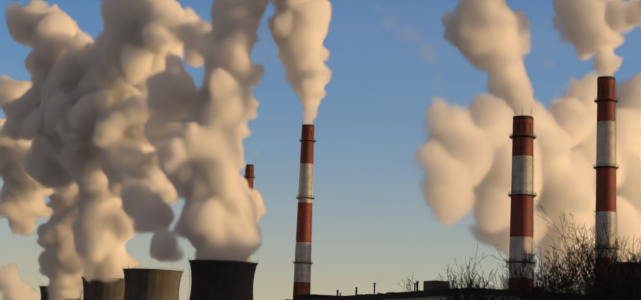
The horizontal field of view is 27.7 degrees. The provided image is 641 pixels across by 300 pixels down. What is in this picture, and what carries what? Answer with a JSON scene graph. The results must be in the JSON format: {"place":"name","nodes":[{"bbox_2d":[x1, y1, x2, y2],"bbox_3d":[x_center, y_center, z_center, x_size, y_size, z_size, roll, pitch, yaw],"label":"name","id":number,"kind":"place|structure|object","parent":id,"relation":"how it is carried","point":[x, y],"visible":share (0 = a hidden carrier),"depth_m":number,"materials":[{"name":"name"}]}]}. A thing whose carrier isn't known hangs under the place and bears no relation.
{"place":"outdoors","nodes":[
{"label":"outdoors","id":0,"kind":"place"},
{"bbox_2d":[39,285,82,299],"bbox_3d":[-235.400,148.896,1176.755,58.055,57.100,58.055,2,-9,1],"label":"cooling tower","id":1,"kind":"structure","parent":0,"point":[44,294],"depth_m":1166.45,"materials":[{"name":"concrete"}]},
{"bbox_2d":[81,276,124,299],"bbox_3d":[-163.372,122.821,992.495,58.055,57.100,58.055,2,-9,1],"label":"cooling tower","id":2,"kind":"structure","parent":0,"point":[95,289],"depth_m":978.44,"materials":[{"name":"concrete"}]},
{"bbox_2d":[122,263,183,299],"bbox_3d":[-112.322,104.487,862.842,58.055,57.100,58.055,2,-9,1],"label":"cooling tower","id":3,"kind":"structure","parent":0,"point":[150,284],"depth_m":849.23,"materials":[{"name":"concrete"}]},
{"bbox_2d":[187,253,258,299],"bbox_3d":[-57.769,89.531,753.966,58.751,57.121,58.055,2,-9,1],"label":"cooling tower","id":4,"kind":"structure","parent":0,"point":[212,279],"depth_m":740.20,"materials":[{"name":"black concrete"}]},
{"bbox_2d":[243,164,254,261],"bbox_3d":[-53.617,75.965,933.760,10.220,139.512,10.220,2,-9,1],"label":"chimney","id":5,"kind":"object","parent":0,"point":[249,173],"visible":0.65,"depth_m":940.06,"materials":[{"name":"red paint"}]},
{"bbox_2d":[293,121,315,298],"bbox_3d":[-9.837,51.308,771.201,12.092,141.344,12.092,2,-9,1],"label":"chimney","id":6,"kind":"object","parent":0,"point":[302,263],"visible":0.98,"depth_m":769.46,"materials":[{"name":"red paint"}]},
{"bbox_2d":[0,0,640,299],"label":"sky","id":7,"kind":"structure","parent":0,"point":[130,130],"materials":[{"name":"blue"}]},
{"bbox_2d":[394,272,462,299],"bbox_3d":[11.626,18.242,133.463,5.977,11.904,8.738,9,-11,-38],"label":"bush","id":8,"kind":"object","parent":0,"point":[409,289],"visible":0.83,"depth_m":134.82,"materials":[{"name":"brown plant"}]},
{"bbox_2d":[285,287,586,299],"bbox_3d":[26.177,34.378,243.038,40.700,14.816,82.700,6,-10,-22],"label":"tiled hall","id":9,"kind":"structure","parent":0,"point":[393,296],"depth_m":221.66,"materials":[{"name":"black tile"}]},
{"bbox_2d":[294,294,336,298],"bbox_3d":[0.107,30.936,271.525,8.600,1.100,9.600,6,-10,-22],"label":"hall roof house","id":10,"kind":"structure","parent":9,"relation":"on","point":[306,296],"depth_m":267.37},
{"bbox_2d":[336,280,471,296],"bbox_3d":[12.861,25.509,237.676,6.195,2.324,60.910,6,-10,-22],"label":"rooftop structures","id":11,"kind":"object","parent":9,"relation":"on","point":[428,285],"visible":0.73,"depth_m":222.49,"materials":[{"name":"grey metal"}]},
{"bbox_2d":[421,256,498,299],"bbox_3d":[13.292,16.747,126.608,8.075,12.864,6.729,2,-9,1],"label":"bush","id":12,"kind":"object","parent":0,"point":[451,290],"visible":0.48,"depth_m":127.77,"materials":[{"name":"brown plant"}]},
{"bbox_2d":[444,275,494,299],"bbox_3d":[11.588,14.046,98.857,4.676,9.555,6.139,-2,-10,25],"label":"bush","id":13,"kind":"object","parent":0,"point":[469,290],"visible":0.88,"depth_m":99.08,"materials":[{"name":"brown plant"}]},
{"bbox_2d":[434,244,513,299],"bbox_3d":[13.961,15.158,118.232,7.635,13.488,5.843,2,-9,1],"label":"bush","id":14,"kind":"object","parent":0,"point":[466,289],"visible":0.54,"depth_m":118.23,"materials":[{"name":"brown plant"}]},
{"bbox_2d":[445,276,505,299],"bbox_3d":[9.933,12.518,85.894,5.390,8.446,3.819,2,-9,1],"label":"bush","id":15,"kind":"object","parent":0,"point":[479,293],"visible":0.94,"depth_m":86.02,"materials":[{"name":"brown plant"}]},
{"bbox_2d":[466,251,536,299],"bbox_3d":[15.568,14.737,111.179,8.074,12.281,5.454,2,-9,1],"label":"bush","id":16,"kind":"object","parent":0,"point":[493,298],"visible":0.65,"depth_m":111.44,"materials":[{"name":"brown plant"}]},
{"bbox_2d":[492,273,535,299],"bbox_3d":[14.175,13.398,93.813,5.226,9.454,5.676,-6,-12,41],"label":"bush","id":17,"kind":"object","parent":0,"point":[507,288],"visible":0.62,"depth_m":95.47,"materials":[{"name":"brown plant"}]},
{"bbox_2d":[506,106,536,290],"bbox_3d":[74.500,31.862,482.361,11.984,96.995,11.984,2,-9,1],"label":"chimney","id":18,"kind":"object","parent":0,"point":[522,195],"visible":0.92,"depth_m":481.42,"materials":[{"name":"red paint"}]},
{"bbox_2d":[497,274,547,299],"bbox_3d":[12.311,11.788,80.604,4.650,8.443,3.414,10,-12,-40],"label":"bush","id":19,"kind":"object","parent":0,"point":[521,283],"visible":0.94,"depth_m":81.99,"materials":[{"name":"brown plant"}]},
{"bbox_2d":[491,256,558,299],"bbox_3d":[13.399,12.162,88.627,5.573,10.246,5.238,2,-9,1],"label":"bush","id":20,"kind":"object","parent":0,"point":[528,284],"visible":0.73,"depth_m":88.86,"materials":[{"name":"brown plant"}]},
{"bbox_2d":[491,240,600,299],"bbox_3d":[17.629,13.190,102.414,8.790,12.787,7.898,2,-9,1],"label":"bush","id":21,"kind":"object","parent":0,"point":[515,274],"visible":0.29,"depth_m":101.56,"materials":[{"name":"brown plant"}]},
{"bbox_2d":[504,266,590,299],"bbox_3d":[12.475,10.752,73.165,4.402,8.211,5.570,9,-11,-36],"label":"bush","id":22,"kind":"object","parent":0,"point":[558,277],"visible":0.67,"depth_m":71.78,"materials":[{"name":"brown plant"}]},
{"bbox_2d":[522,239,601,299],"bbox_3d":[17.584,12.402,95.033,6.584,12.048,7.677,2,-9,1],"label":"bush","id":23,"kind":"object","parent":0,"point":[559,266],"visible":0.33,"depth_m":94.49,"materials":[{"name":"brown plant"}]},
{"bbox_2d":[512,245,618,299],"bbox_3d":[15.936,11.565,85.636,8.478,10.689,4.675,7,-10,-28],"label":"bush","id":24,"kind":"object","parent":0,"point":[567,289],"visible":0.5,"depth_m":85.65,"materials":[{"name":"brown plant"}]},
{"bbox_2d":[540,269,592,299],"bbox_3d":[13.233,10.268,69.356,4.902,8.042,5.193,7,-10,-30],"label":"bush","id":25,"kind":"object","parent":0,"point":[568,297],"visible":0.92,"depth_m":69.69,"materials":[{"name":"brown plant"}]},
{"bbox_2d":[536,200,629,299],"bbox_3d":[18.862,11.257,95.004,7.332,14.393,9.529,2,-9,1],"label":"bush","id":26,"kind":"object","parent":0,"point":[582,251],"visible":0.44,"depth_m":94.28,"materials":[{"name":"brown plant"}]},
{"bbox_2d":[558,249,640,299],"bbox_3d":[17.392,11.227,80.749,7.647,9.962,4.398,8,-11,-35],"label":"bush","id":27,"kind":"object","parent":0,"point":[599,280],"visible":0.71,"depth_m":80.89,"materials":[{"name":"brown plant"}]},
{"bbox_2d":[564,227,637,295],"bbox_3d":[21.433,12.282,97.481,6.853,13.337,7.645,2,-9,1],"label":"bush","id":28,"kind":"object","parent":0,"point":[604,256],"visible":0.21,"depth_m":97.69,"materials":[{"name":"brown plant"}]},
{"bbox_2d":[569,271,640,299],"bbox_3d":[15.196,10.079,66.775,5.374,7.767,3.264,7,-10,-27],"label":"bush","id":29,"kind":"object","parent":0,"point":[625,293],"visible":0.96,"depth_m":66.96,"materials":[{"name":"brown plant"}]},
{"bbox_2d":[593,76,618,281],"bbox_3d":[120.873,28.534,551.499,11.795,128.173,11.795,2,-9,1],"label":"chimney","id":30,"kind":"object","parent":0,"point":[605,101],"visible":0.83,"depth_m":551.77,"materials":[{"name":"red paint"}]},
{"bbox_2d":[576,218,640,299],"bbox_3d":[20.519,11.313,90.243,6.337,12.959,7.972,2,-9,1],"label":"bush","id":31,"kind":"object","parent":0,"point":[610,251],"visible":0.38,"depth_m":89.91,"materials":[{"name":"brown plant"}]},
{"bbox_2d":[577,266,640,299],"bbox_3d":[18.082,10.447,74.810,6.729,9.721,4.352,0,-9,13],"label":"bush","id":32,"kind":"object","parent":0,"point":[612,288],"visible":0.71,"depth_m":74.86,"materials":[{"name":"brown plant"}]},
{"bbox_2d":[585,238,640,299],"bbox_3d":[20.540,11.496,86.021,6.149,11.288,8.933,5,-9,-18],"label":"bush","id":33,"kind":"object","parent":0,"point":[629,278],"visible":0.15,"depth_m":86.72,"materials":[{"name":"brown plant"}]},
{"bbox_2d":[588,250,640,299],"bbox_3d":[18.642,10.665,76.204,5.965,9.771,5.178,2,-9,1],"label":"bush","id":34,"kind":"object","parent":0,"point":[638,277],"visible":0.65,"depth_m":77.44,"materials":[{"name":"brown plant"}]},
{"bbox_2d":[600,253,640,298],"bbox_3d":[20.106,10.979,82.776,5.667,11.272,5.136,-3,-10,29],"label":"bush","id":35,"kind":"object","parent":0,"point":[629,275],"visible":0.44,"depth_m":82.52,"materials":[{"name":"brown plant"}]},
{"bbox_2d":[610,243,640,299],"bbox_3d":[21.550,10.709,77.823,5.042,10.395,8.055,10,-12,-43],"label":"bush","id":36,"kind":"object","parent":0,"point":[628,276],"visible":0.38,"depth_m":79.14,"materials":[{"name":"brown plant"}]},
{"bbox_2d":[610,262,640,299],"bbox_3d":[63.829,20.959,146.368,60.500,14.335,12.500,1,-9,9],"label":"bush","id":37,"kind":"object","parent":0,"point":[627,269],"depth_m":145.72,"materials":[{"name":"black plant"}]},
{"bbox_2d":[618,246,640,295],"bbox_3d":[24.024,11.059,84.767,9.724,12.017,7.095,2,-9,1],"label":"bush","id":38,"kind":"object","parent":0,"point":[631,263],"visible":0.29,"depth_m":85.26,"materials":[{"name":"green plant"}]}
]}

